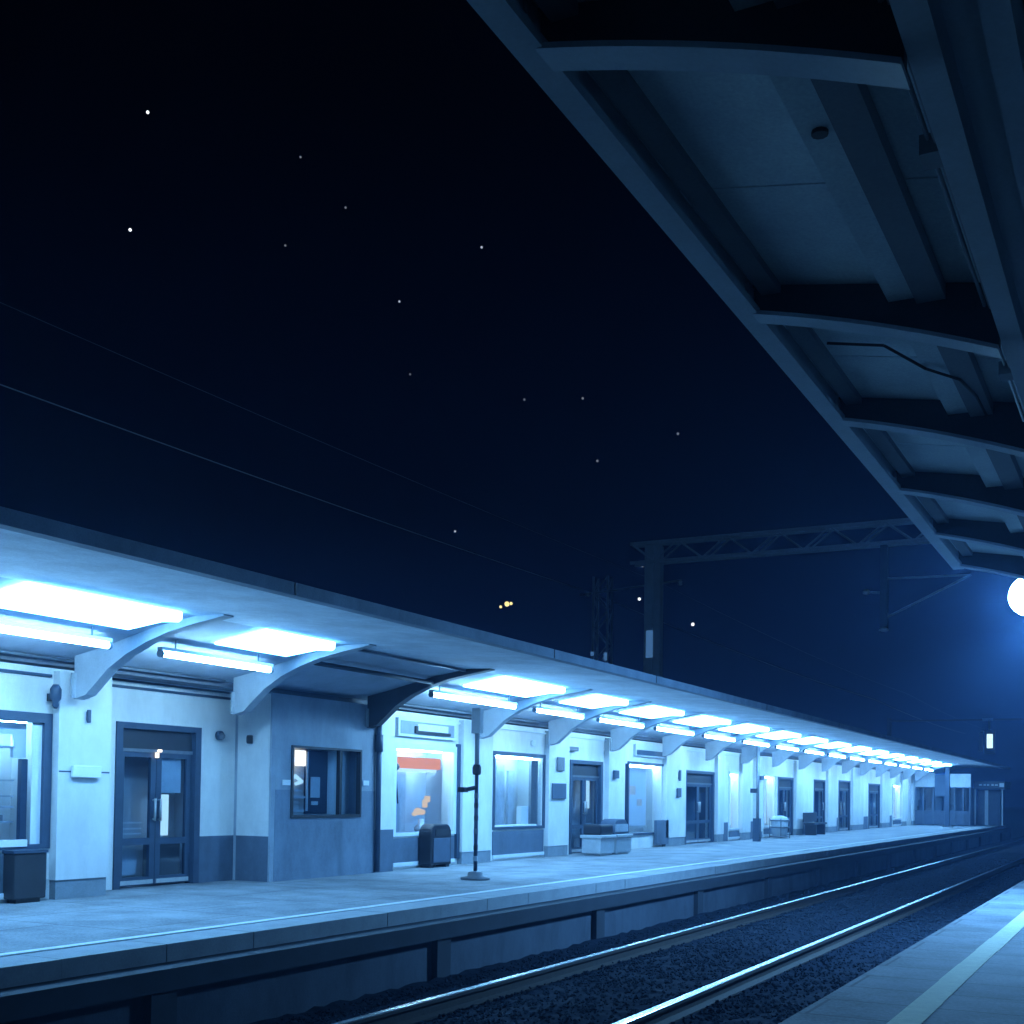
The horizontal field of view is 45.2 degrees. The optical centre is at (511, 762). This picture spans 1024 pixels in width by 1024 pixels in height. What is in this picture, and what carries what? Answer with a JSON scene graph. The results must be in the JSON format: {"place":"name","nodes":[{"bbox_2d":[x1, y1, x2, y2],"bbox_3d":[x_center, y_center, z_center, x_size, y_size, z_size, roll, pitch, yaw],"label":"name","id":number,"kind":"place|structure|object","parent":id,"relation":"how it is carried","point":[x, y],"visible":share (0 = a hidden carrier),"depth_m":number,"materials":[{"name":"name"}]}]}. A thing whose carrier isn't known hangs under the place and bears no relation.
{"place":"outdoors","nodes":[
{"label":"outdoors","id":0,"kind":"place"},
{"bbox_2d":[0,824,982,956],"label":"platform","id":1,"kind":"structure","parent":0,"point":[127,911],"depth_m":14.16,"materials":[{"name":"concrete"}]},
{"bbox_2d":[2,849,48,903],"bbox_3d":[-4.917,1.142,12.405,0.182,0.530,0.420,0,-2,28],"label":"litter bin","id":2,"kind":"object","parent":1,"relation":"on","point":[24,875],"visible":1,"depth_m":12.30,"materials":[{"name":"metal"}]},
{"bbox_2d":[419,824,450,867],"bbox_3d":[-1.209,1.301,19.396,0.240,0.680,0.630,0,-2,28],"label":"litter bin","id":3,"kind":"object","parent":1,"relation":"on","point":[434,844],"visible":1,"depth_m":19.18,"materials":[{"name":"plastic"}]},
{"bbox_2d":[0,653,922,902],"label":"station building","id":4,"kind":"structure","parent":1,"relation":"on","point":[180,792],"depth_m":16.56,"materials":[{"name":"paint"}]},
{"bbox_2d":[0,710,52,899],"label":"window","id":5,"kind":"structure","parent":4,"relation":"in","point":[25,737],"depth_m":12.70,"materials":[{"name":"glass"}]},
{"bbox_2d":[47,684,61,708],"bbox_3d":[-4.749,-0.688,12.735,0.190,0.250,0.130,0,-2,28],"label":"wall lamp","id":6,"kind":"object","parent":4,"relation":"attached to","point":[54,695],"visible":1,"depth_m":12.68,"materials":[{"name":"metal"}]},
{"bbox_2d":[71,765,101,777],"bbox_3d":[-4.534,0.092,13.081,0.048,0.125,0.390,0,-2,28],"label":"name plate","id":7,"kind":"object","parent":4,"relation":"attached to","point":[86,771],"visible":1,"depth_m":13.05,"materials":[{"name":"white paint"}]},
{"bbox_2d":[86,710,90,722],"bbox_3d":[-4.521,-0.500,13.123,0.035,0.140,0.050,0,-2,28],"label":"wall plate","id":8,"kind":"object","parent":4,"relation":"attached to","point":[88,716],"depth_m":13.11,"materials":[{"name":"grey metal"}]},
{"bbox_2d":[120,751,156,886],"bbox_3d":[-4.428,0.658,14.508,0.099,1.580,0.602,0,-2,28],"label":"door","id":9,"kind":"structure","parent":4,"relation":"in","point":[149,841],"depth_m":14.70,"materials":[{"name":"paint"}]},
{"bbox_2d":[154,753,191,883],"bbox_3d":[-4.146,0.676,15.048,0.099,1.580,0.602,0,-2,28],"label":"door","id":10,"kind":"structure","parent":4,"relation":"in","point":[185,839],"depth_m":15.10,"materials":[{"name":"paint"}]},
{"bbox_2d":[215,731,224,739],"bbox_3d":[-3.709,-0.351,15.684,0.103,0.119,0.119,0,-2,28],"label":"wall lamp","id":11,"kind":"object","parent":4,"relation":"attached to","point":[219,735],"visible":1,"depth_m":15.65,"materials":[{"name":"paint"}]},
{"bbox_2d":[246,735,252,743],"bbox_3d":[-3.380,-0.303,15.816,0.065,0.110,0.070,0,-2,28],"label":"wall speaker","id":12,"kind":"object","parent":4,"relation":"attached to","point":[249,739],"depth_m":15.79,"materials":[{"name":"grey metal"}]},
{"bbox_2d":[282,780,290,784],"bbox_3d":[-2.930,0.252,15.968,0.010,0.070,0.160,0,-2,28],"label":"wall notice","id":13,"kind":"object","parent":4,"relation":"attached to","point":[286,782],"depth_m":15.96,"materials":[{"name":"white paint"}]},
{"bbox_2d":[290,745,361,817],"bbox_3d":[-2.603,0.266,16.813,0.220,0.955,1.600,0,-2,28],"label":"window","id":14,"kind":"structure","parent":4,"relation":"in","point":[315,763],"depth_m":16.83,"materials":[{"name":"glass"}]},
{"bbox_2d":[393,742,460,866],"bbox_3d":[-1.588,0.630,19.555,0.620,1.940,2.000,0,-2,28],"label":"window","id":15,"kind":"structure","parent":4,"relation":"in","point":[417,767],"depth_m":20.03,"materials":[{"name":"glass"}]},
{"bbox_2d":[0,506,1009,871],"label":"platform canopy","id":16,"kind":"object","parent":4,"relation":"attached to","point":[386,662],"visible":0.94,"depth_m":14.31,"materials":[{"name":"metal"}]},
{"bbox_2d":[0,621,112,649],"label":"tube light","id":17,"kind":"object","parent":16,"relation":"hanging from","point":[50,634],"visible":1,"depth_m":11.51,"materials":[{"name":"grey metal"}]},
{"bbox_2d":[0,582,181,629],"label":"ceiling light","id":18,"kind":"object","parent":16,"relation":"attached to","point":[35,598],"visible":1,"depth_m":11.07,"materials":[{"name":"paint"}]},
{"bbox_2d":[157,640,273,673],"bbox_3d":[-3.234,-1.176,13.551,0.079,0.210,1.820,0,-2,28],"label":"tube light","id":19,"kind":"object","parent":16,"relation":"hanging from","point":[176,653],"visible":1,"depth_m":13.44,"materials":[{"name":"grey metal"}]},
{"bbox_2d":[211,629,334,655],"bbox_3d":[-2.635,-1.331,13.683,0.740,0.133,1.270,0,-2,28],"label":"ceiling light","id":20,"kind":"object","parent":16,"relation":"attached to","point":[268,641],"visible":1,"depth_m":13.53,"materials":[{"name":"paint"}]},
{"bbox_2d":[429,685,516,709],"bbox_3d":[-0.551,-1.004,18.690,0.079,0.210,2.620,0,-2,28],"label":"tube light","id":21,"kind":"object","parent":16,"relation":"hanging from","point":[467,698],"visible":0.95,"depth_m":18.54,"materials":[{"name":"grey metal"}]},
{"bbox_2d":[460,676,564,696],"bbox_3d":[0.049,-1.159,18.822,0.740,0.133,2.070,0,-2,28],"label":"ceiling light","id":22,"kind":"object","parent":16,"relation":"attached to","point":[514,686],"visible":1,"depth_m":18.60,"materials":[{"name":"paint"}]},
{"bbox_2d":[532,703,584,719],"bbox_3d":[0.826,-0.916,21.326,0.079,0.210,1.970,0,-2,28],"label":"tube light","id":23,"kind":"object","parent":16,"relation":"hanging from","point":[545,710],"visible":0.95,"depth_m":21.20,"materials":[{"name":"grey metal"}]},
{"bbox_2d":[558,694,627,708],"bbox_3d":[1.425,-1.070,21.458,0.740,0.133,1.420,0,-2,28],"label":"ceiling light","id":24,"kind":"object","parent":16,"relation":"attached to","point":[595,701],"visible":1,"depth_m":21.26,"materials":[{"name":"paint"}]},
{"bbox_2d":[596,714,644,728],"bbox_3d":[2.122,-0.833,23.807,0.079,0.210,2.270,0,-2,28],"label":"tube light","id":25,"kind":"object","parent":16,"relation":"hanging from","point":[619,721],"visible":0.94,"depth_m":23.70,"materials":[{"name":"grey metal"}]},
{"bbox_2d":[617,706,683,718],"bbox_3d":[2.721,-0.987,23.939,0.740,0.133,1.720,0,-2,28],"label":"ceiling light","id":26,"kind":"object","parent":16,"relation":"attached to","point":[651,712],"visible":1,"depth_m":23.71,"materials":[{"name":"paint"}]},
{"bbox_2d":[653,724,694,735],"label":"tube light","id":27,"kind":"object","parent":16,"relation":"hanging from","point":[673,730],"visible":0.93,"depth_m":26.35,"materials":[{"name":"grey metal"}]},
{"bbox_2d":[671,716,730,726],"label":"ceiling light","id":28,"kind":"object","parent":16,"relation":"attached to","point":[702,721],"visible":1,"depth_m":26.36,"materials":[{"name":"paint"}]},
{"bbox_2d":[702,732,735,741],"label":"tube light","id":29,"kind":"object","parent":16,"relation":"hanging from","point":[719,737],"visible":0.91,"depth_m":29.08,"materials":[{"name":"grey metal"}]},
{"bbox_2d":[717,724,768,733],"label":"ceiling light","id":30,"kind":"object","parent":16,"relation":"attached to","point":[744,729],"visible":1,"depth_m":29.04,"materials":[{"name":"paint"}]},
{"bbox_2d":[741,738,769,746],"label":"tube light","id":31,"kind":"object","parent":16,"relation":"hanging from","point":[746,741],"visible":0.91,"depth_m":31.79,"materials":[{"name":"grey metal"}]},
{"bbox_2d":[755,731,800,739],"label":"ceiling light","id":32,"kind":"object","parent":16,"relation":"attached to","point":[779,735],"visible":0.91,"depth_m":31.71,"materials":[{"name":"paint"}]},
{"bbox_2d":[774,744,798,751],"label":"tube light","id":33,"kind":"object","parent":16,"relation":"hanging from","point":[786,747],"visible":0.9,"depth_m":34.48,"materials":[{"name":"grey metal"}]},
{"bbox_2d":[787,737,827,744],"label":"ceiling light","id":34,"kind":"object","parent":16,"relation":"attached to","point":[809,740],"visible":0.88,"depth_m":34.43,"materials":[{"name":"paint"}]},
{"bbox_2d":[803,748,823,754],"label":"tube light","id":35,"kind":"object","parent":16,"relation":"hanging from","point":[821,752],"visible":0.91,"depth_m":37.27,"materials":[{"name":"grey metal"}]},
{"bbox_2d":[815,742,850,748],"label":"ceiling light","id":36,"kind":"object","parent":16,"relation":"attached to","point":[833,745],"visible":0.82,"depth_m":37.09,"materials":[{"name":"paint"}]},
{"bbox_2d":[827,752,845,757],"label":"tube light","id":37,"kind":"object","parent":16,"relation":"hanging from","point":[836,755],"visible":0.88,"depth_m":39.88,"materials":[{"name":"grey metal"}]},
{"bbox_2d":[838,746,870,751],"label":"ceiling light","id":38,"kind":"object","parent":16,"relation":"attached to","point":[856,749],"visible":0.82,"depth_m":39.78,"materials":[{"name":"paint"}]},
{"bbox_2d":[848,755,864,760],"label":"tube light","id":39,"kind":"object","parent":16,"relation":"hanging from","point":[857,758],"visible":0.91,"depth_m":42.63,"materials":[{"name":"white plastic"}]},
{"bbox_2d":[859,750,888,755],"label":"ceiling light","id":40,"kind":"object","parent":16,"relation":"attached to","point":[875,752],"visible":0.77,"depth_m":42.48,"materials":[{"name":"paint"}]},
{"bbox_2d":[867,758,881,763],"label":"tube light","id":41,"kind":"object","parent":16,"relation":"hanging from","point":[874,761],"visible":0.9,"depth_m":45.37,"materials":[{"name":"white plastic"}]},
{"bbox_2d":[883,762,896,765],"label":"tube light","id":42,"kind":"object","parent":16,"relation":"hanging from","point":[891,763],"visible":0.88,"depth_m":48.01,"materials":[{"name":"white plastic"}]},
{"bbox_2d":[878,753,903,757],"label":"ceiling light","id":43,"kind":"object","parent":16,"relation":"attached to","point":[892,755],"visible":0.79,"depth_m":45.26,"materials":[{"name":"paint"}]},
{"bbox_2d":[898,763,909,767],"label":"tube light","id":44,"kind":"object","parent":16,"relation":"hanging from","point":[903,765],"visible":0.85,"depth_m":50.80,"materials":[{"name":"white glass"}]},
{"bbox_2d":[893,756,917,760],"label":"ceiling light","id":45,"kind":"object","parent":16,"relation":"attached to","point":[907,758],"visible":0.79,"depth_m":47.90,"materials":[{"name":"paint"}]},
{"bbox_2d":[909,759,929,762],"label":"ceiling light","id":46,"kind":"object","parent":16,"relation":"attached to","point":[920,760],"visible":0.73,"depth_m":50.67,"materials":[{"name":"paint"}]},
{"bbox_2d":[920,761,941,764],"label":"ceiling light","id":47,"kind":"object","parent":16,"relation":"attached to","point":[934,762],"visible":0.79,"depth_m":53.37,"materials":[{"name":"paint"}]},
{"bbox_2d":[932,763,951,766],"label":"ceiling light","id":48,"kind":"object","parent":16,"relation":"attached to","point":[946,764],"visible":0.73,"depth_m":56.09,"materials":[{"name":"paint"}]},
{"bbox_2d":[492,751,545,858],"bbox_3d":[-0.115,0.755,22.393,0.605,1.880,2.060,0,-2,28],"label":"window","id":49,"kind":"structure","parent":4,"relation":"in","point":[515,775],"depth_m":22.64,"materials":[{"name":"glass"}]},
{"bbox_2d":[552,783,565,798],"bbox_3d":[0.896,0.538,23.497,0.035,0.300,0.620,0,-2,28],"label":"information plaque","id":50,"kind":"object","parent":4,"relation":"attached to","point":[558,790],"visible":1,"depth_m":23.44,"materials":[{"name":"grey metal"}]},
{"bbox_2d":[557,757,564,770],"bbox_3d":[0.931,0.020,23.553,0.045,0.260,0.300,0,-2,28],"label":"hanging sign","id":51,"kind":"object","parent":4,"relation":"attached to","point":[560,763],"visible":1,"depth_m":23.50,"materials":[{"name":"grey metal"}]},
{"bbox_2d":[570,746,578,750],"bbox_3d":[1.147,-0.282,24.128,0.095,0.080,0.600,0,-2,28],"label":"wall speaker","id":52,"kind":"object","parent":4,"relation":"attached to","point":[574,748],"depth_m":24.18,"materials":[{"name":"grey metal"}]},
{"bbox_2d":[572,777,585,852],"bbox_3d":[1.298,1.038,24.608,0.099,1.510,0.702,0,-2,28],"label":"door","id":53,"kind":"structure","parent":4,"relation":"in","point":[582,803],"depth_m":24.86,"materials":[{"name":"paint"}]},
{"bbox_2d":[584,778,597,824],"bbox_3d":[1.627,1.059,25.238,0.099,1.510,0.702,0,-2,28],"label":"door","id":54,"kind":"structure","parent":4,"relation":"in","point":[585,779],"depth_m":25.49,"materials":[{"name":"paint"}]},
{"bbox_2d":[613,770,618,778],"bbox_3d":[2.192,0.240,25.935,0.075,0.170,0.220,0,-2,28],"label":"wall box","id":55,"kind":"object","parent":4,"relation":"attached to","point":[615,773],"visible":1,"depth_m":25.87,"materials":[{"name":"grey metal"}]},
{"bbox_2d":[625,761,668,844],"bbox_3d":[2.862,0.929,28.022,0.670,1.870,2.420,0,-2,28],"label":"window","id":56,"kind":"structure","parent":4,"relation":"in","point":[638,776],"depth_m":28.14,"materials":[{"name":"glass"}]},
{"bbox_2d":[677,788,681,796],"bbox_3d":[3.997,0.707,29.435,0.035,0.220,0.300,0,-2,28],"label":"wall notice","id":57,"kind":"object","parent":4,"relation":"attached to","point":[679,792],"depth_m":29.42,"materials":[{"name":"grey metal"}]},
{"bbox_2d":[686,784,698,842],"bbox_3d":[4.480,1.262,30.702,0.099,1.470,1.017,0,-2,28],"label":"door","id":58,"kind":"structure","parent":4,"relation":"in","point":[695,821],"depth_m":31.08,"materials":[{"name":"paint"}]},
{"bbox_2d":[698,784,710,841],"bbox_3d":[4.954,1.292,31.610,0.099,1.470,1.017,0,-2,28],"label":"door","id":59,"kind":"structure","parent":4,"relation":"in","point":[708,821],"depth_m":31.97,"materials":[{"name":"paint"}]},
{"bbox_2d":[728,771,739,838],"bbox_3d":[6.004,1.160,33.840,0.355,1.840,1.190,0,-2,28],"label":"window","id":60,"kind":"structure","parent":4,"relation":"in","point":[731,834],"depth_m":33.47,"materials":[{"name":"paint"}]},
{"bbox_2d":[763,774,776,835],"bbox_3d":[7.582,1.261,36.861,0.355,1.840,1.290,0,-2,28],"label":"window","id":61,"kind":"structure","parent":4,"relation":"in","point":[765,831],"depth_m":36.79,"materials":[{"name":"paint"}]},
{"bbox_2d":[779,788,784,815],"bbox_3d":[8.315,1.508,38.044,0.099,1.470,0.792,0,-2,28],"label":"door","id":62,"kind":"structure","parent":4,"relation":"in","point":[783,803],"depth_m":38.35,"materials":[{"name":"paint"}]},
{"bbox_2d":[784,788,790,834],"bbox_3d":[8.685,1.531,38.753,0.099,1.470,0.792,0,-2,28],"label":"door","id":63,"kind":"structure","parent":4,"relation":"in","point":[789,803],"depth_m":39.04,"materials":[{"name":"paint"}]},
{"bbox_2d":[815,790,823,821],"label":"door","id":64,"kind":"structure","parent":4,"relation":"in","point":[822,803],"depth_m":42.83,"materials":[{"name":"paint"}]},
{"bbox_2d":[839,790,843,830],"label":"door","id":65,"kind":"structure","parent":4,"relation":"in","point":[842,804],"depth_m":45.64,"materials":[{"name":"paint"}]},
{"bbox_2d":[843,790,847,829],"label":"door","id":66,"kind":"structure","parent":4,"relation":"in","point":[844,828],"depth_m":46.38,"materials":[{"name":"paint"}]},
{"bbox_2d":[869,792,873,827],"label":"door","id":67,"kind":"structure","parent":4,"relation":"in","point":[872,804],"depth_m":50.51,"materials":[{"name":"paint"}]},
{"bbox_2d":[873,792,877,827],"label":"door","id":68,"kind":"structure","parent":4,"relation":"in","point":[874,826],"depth_m":51.43,"materials":[{"name":"paint"}]},
{"bbox_2d":[892,784,900,825],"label":"window","id":69,"kind":"structure","parent":4,"relation":"in","point":[896,821],"depth_m":54.58,"materials":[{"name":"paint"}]},
{"bbox_2d":[458,708,489,880],"bbox_3d":[-0.482,0.420,16.682,0.400,2.320,0.390,0,-2,28],"label":"canopy post","id":70,"kind":"object","parent":1,"relation":"on","point":[477,731],"visible":1,"depth_m":16.65,"materials":[{"name":"metal"}]},
{"bbox_2d":[0,826,984,955],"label":"platform edge line","id":71,"kind":"object","parent":1,"relation":"on","point":[116,939],"visible":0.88,"depth_m":11.83,"materials":[{"name":"white paint"}]},
{"bbox_2d":[580,824,615,855],"bbox_3d":[1.689,1.504,24.039,0.460,0.600,0.750,0,-2,28],"label":"concrete bin","id":72,"kind":"object","parent":1,"relation":"on","point":[597,839],"visible":1,"depth_m":23.78,"materials":[{"name":"concrete"}]},
{"bbox_2d":[601,819,632,854],"bbox_3d":[2.081,1.479,24.789,0.460,0.700,0.820,0,-2,28],"label":"bench","id":73,"kind":"object","parent":1,"relation":"on","point":[622,842],"visible":0.64,"depth_m":24.61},
{"bbox_2d":[750,745,760,841],"bbox_3d":[6.558,0.807,33.060,0.220,2.600,0.300,0,-2,28],"label":"canopy post","id":74,"kind":"object","parent":1,"relation":"on","point":[757,829],"visible":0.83,"depth_m":33.04,"materials":[{"name":"grey metal"}]},
{"bbox_2d":[769,816,789,837],"bbox_3d":[7.864,1.876,36.123,0.580,0.660,0.580,0,-2,28],"label":"litter bin","id":75,"kind":"object","parent":1,"relation":"on","point":[779,827],"visible":1,"depth_m":35.93,"materials":[{"name":"grey metal"}]},
{"bbox_2d":[803,812,826,834],"bbox_3d":[9.888,1.978,40.085,0.380,0.720,1.700,0,-2,28],"label":"bench","id":76,"kind":"object","parent":1,"relation":"on","point":[812,827],"visible":0.98,"depth_m":39.82,"materials":[{"name":"metal"}]},
{"bbox_2d":[913,773,975,825],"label":"glazed shelter","id":77,"kind":"object","parent":1,"relation":"on","point":[930,810],"visible":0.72,"depth_m":58.39,"materials":[{"name":"glass"}]},
{"bbox_2d":[942,766,952,826],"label":"canopy post","id":78,"kind":"object","parent":1,"relation":"on","point":[947,796],"visible":0.86,"depth_m":54.44,"materials":[{"name":"metal"}]},
{"bbox_2d":[974,781,1009,825],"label":"platform kiosk","id":79,"kind":"object","parent":1,"relation":"on","point":[990,802],"visible":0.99,"depth_m":59.38,"materials":[{"name":"paint"}]},
{"bbox_2d":[0,0,1023,805],"label":"sky","id":80,"kind":"structure","parent":0,"point":[438,146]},
{"bbox_2d":[249,836,1023,1023],"bbox_3d":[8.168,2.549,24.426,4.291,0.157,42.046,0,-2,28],"label":"ballast stones","id":81,"kind":"object","parent":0,"point":[783,916],"visible":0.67,"depth_m":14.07,"materials":[{"name":"grey gravel"}]},
{"bbox_2d":[332,839,1023,1023],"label":"rail","id":82,"kind":"object","parent":81,"relation":"on","point":[431,1008],"visible":1,"depth_m":12.82,"materials":[{"name":"metal"}]},
{"bbox_2d":[613,857,1023,1023],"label":"rail","id":83,"kind":"object","parent":81,"relation":"on","point":[677,1009],"depth_m":12.92,"materials":[{"name":"metal"}]},
{"bbox_2d":[779,880,1023,1023],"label":"platform","id":84,"kind":"structure","parent":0,"point":[990,990],"depth_m":8.48,"materials":[{"name":"grey concrete"}]},
{"bbox_2d":[467,0,1023,579],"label":"platform canopy","id":85,"kind":"object","parent":84,"relation":"on","point":[829,194],"visible":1,"depth_m":4.83,"materials":[{"name":"metal"}]},
{"bbox_2d":[887,911,1023,1023],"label":"platform safety line","id":86,"kind":"object","parent":84,"relation":"on","point":[923,1007],"visible":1,"depth_m":8.60,"materials":[{"name":"white paint"}]},
{"bbox_2d":[976,805,1023,838],"bbox_3d":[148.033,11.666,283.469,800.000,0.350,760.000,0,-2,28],"label":"ground","id":87,"kind":"structure","parent":0,"point":[1013,818],"depth_m":143.48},
{"bbox_2d":[0,828,1010,1023],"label":"platform wall","id":88,"kind":"structure","parent":87,"relation":"on","point":[248,986],"depth_m":11.55,"materials":[{"name":"grey concrete"}]},
{"bbox_2d":[0,825,1005,988],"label":"platform edge stones","id":89,"kind":"object","parent":88,"relation":"on","point":[31,968],"visible":0.99,"depth_m":11.17,"materials":[{"name":"concrete"}]},
{"bbox_2d":[580,575,682,663],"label":"catenary mast","id":90,"kind":"object","parent":87,"relation":"on","point":[597,631],"visible":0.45,"depth_m":44.45,"materials":[{"name":"galvanised steel"},{"name":"enamelled metal"}]},
{"bbox_2d":[0,384,965,733],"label":"overhead wire","id":91,"kind":"object","parent":90,"relation":"attached to","point":[356,512],"visible":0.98,"depth_m":29.89,"materials":[{"name":"metal"}]},
{"bbox_2d":[0,302,982,728],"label":"overhead wire","id":92,"kind":"object","parent":90,"relation":"attached to","point":[378,466],"visible":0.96,"depth_m":26.25,"materials":[{"name":"grey metal"}]},
{"bbox_2d":[630,518,970,676],"bbox_3d":[11.380,-1.905,34.752,17.233,10.045,0.490,0,-2,28],"label":"catenary portal","id":93,"kind":"object","parent":87,"relation":"on","point":[655,561],"visible":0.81,"depth_m":37.12,"materials":[{"name":"metal"}]},
{"bbox_2d":[887,718,1023,753],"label":"signal gantry","id":94,"kind":"object","parent":87,"relation":"on","point":[989,741],"visible":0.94,"depth_m":65.83,"materials":[{"name":"metal"}]},
{"bbox_2d":[1008,579,1023,614],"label":"platform lamp","id":95,"kind":"object","parent":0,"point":[1016,597],"visible":0.84,"depth_m":15.31,"materials":[{"name":"white glass"}]}
]}

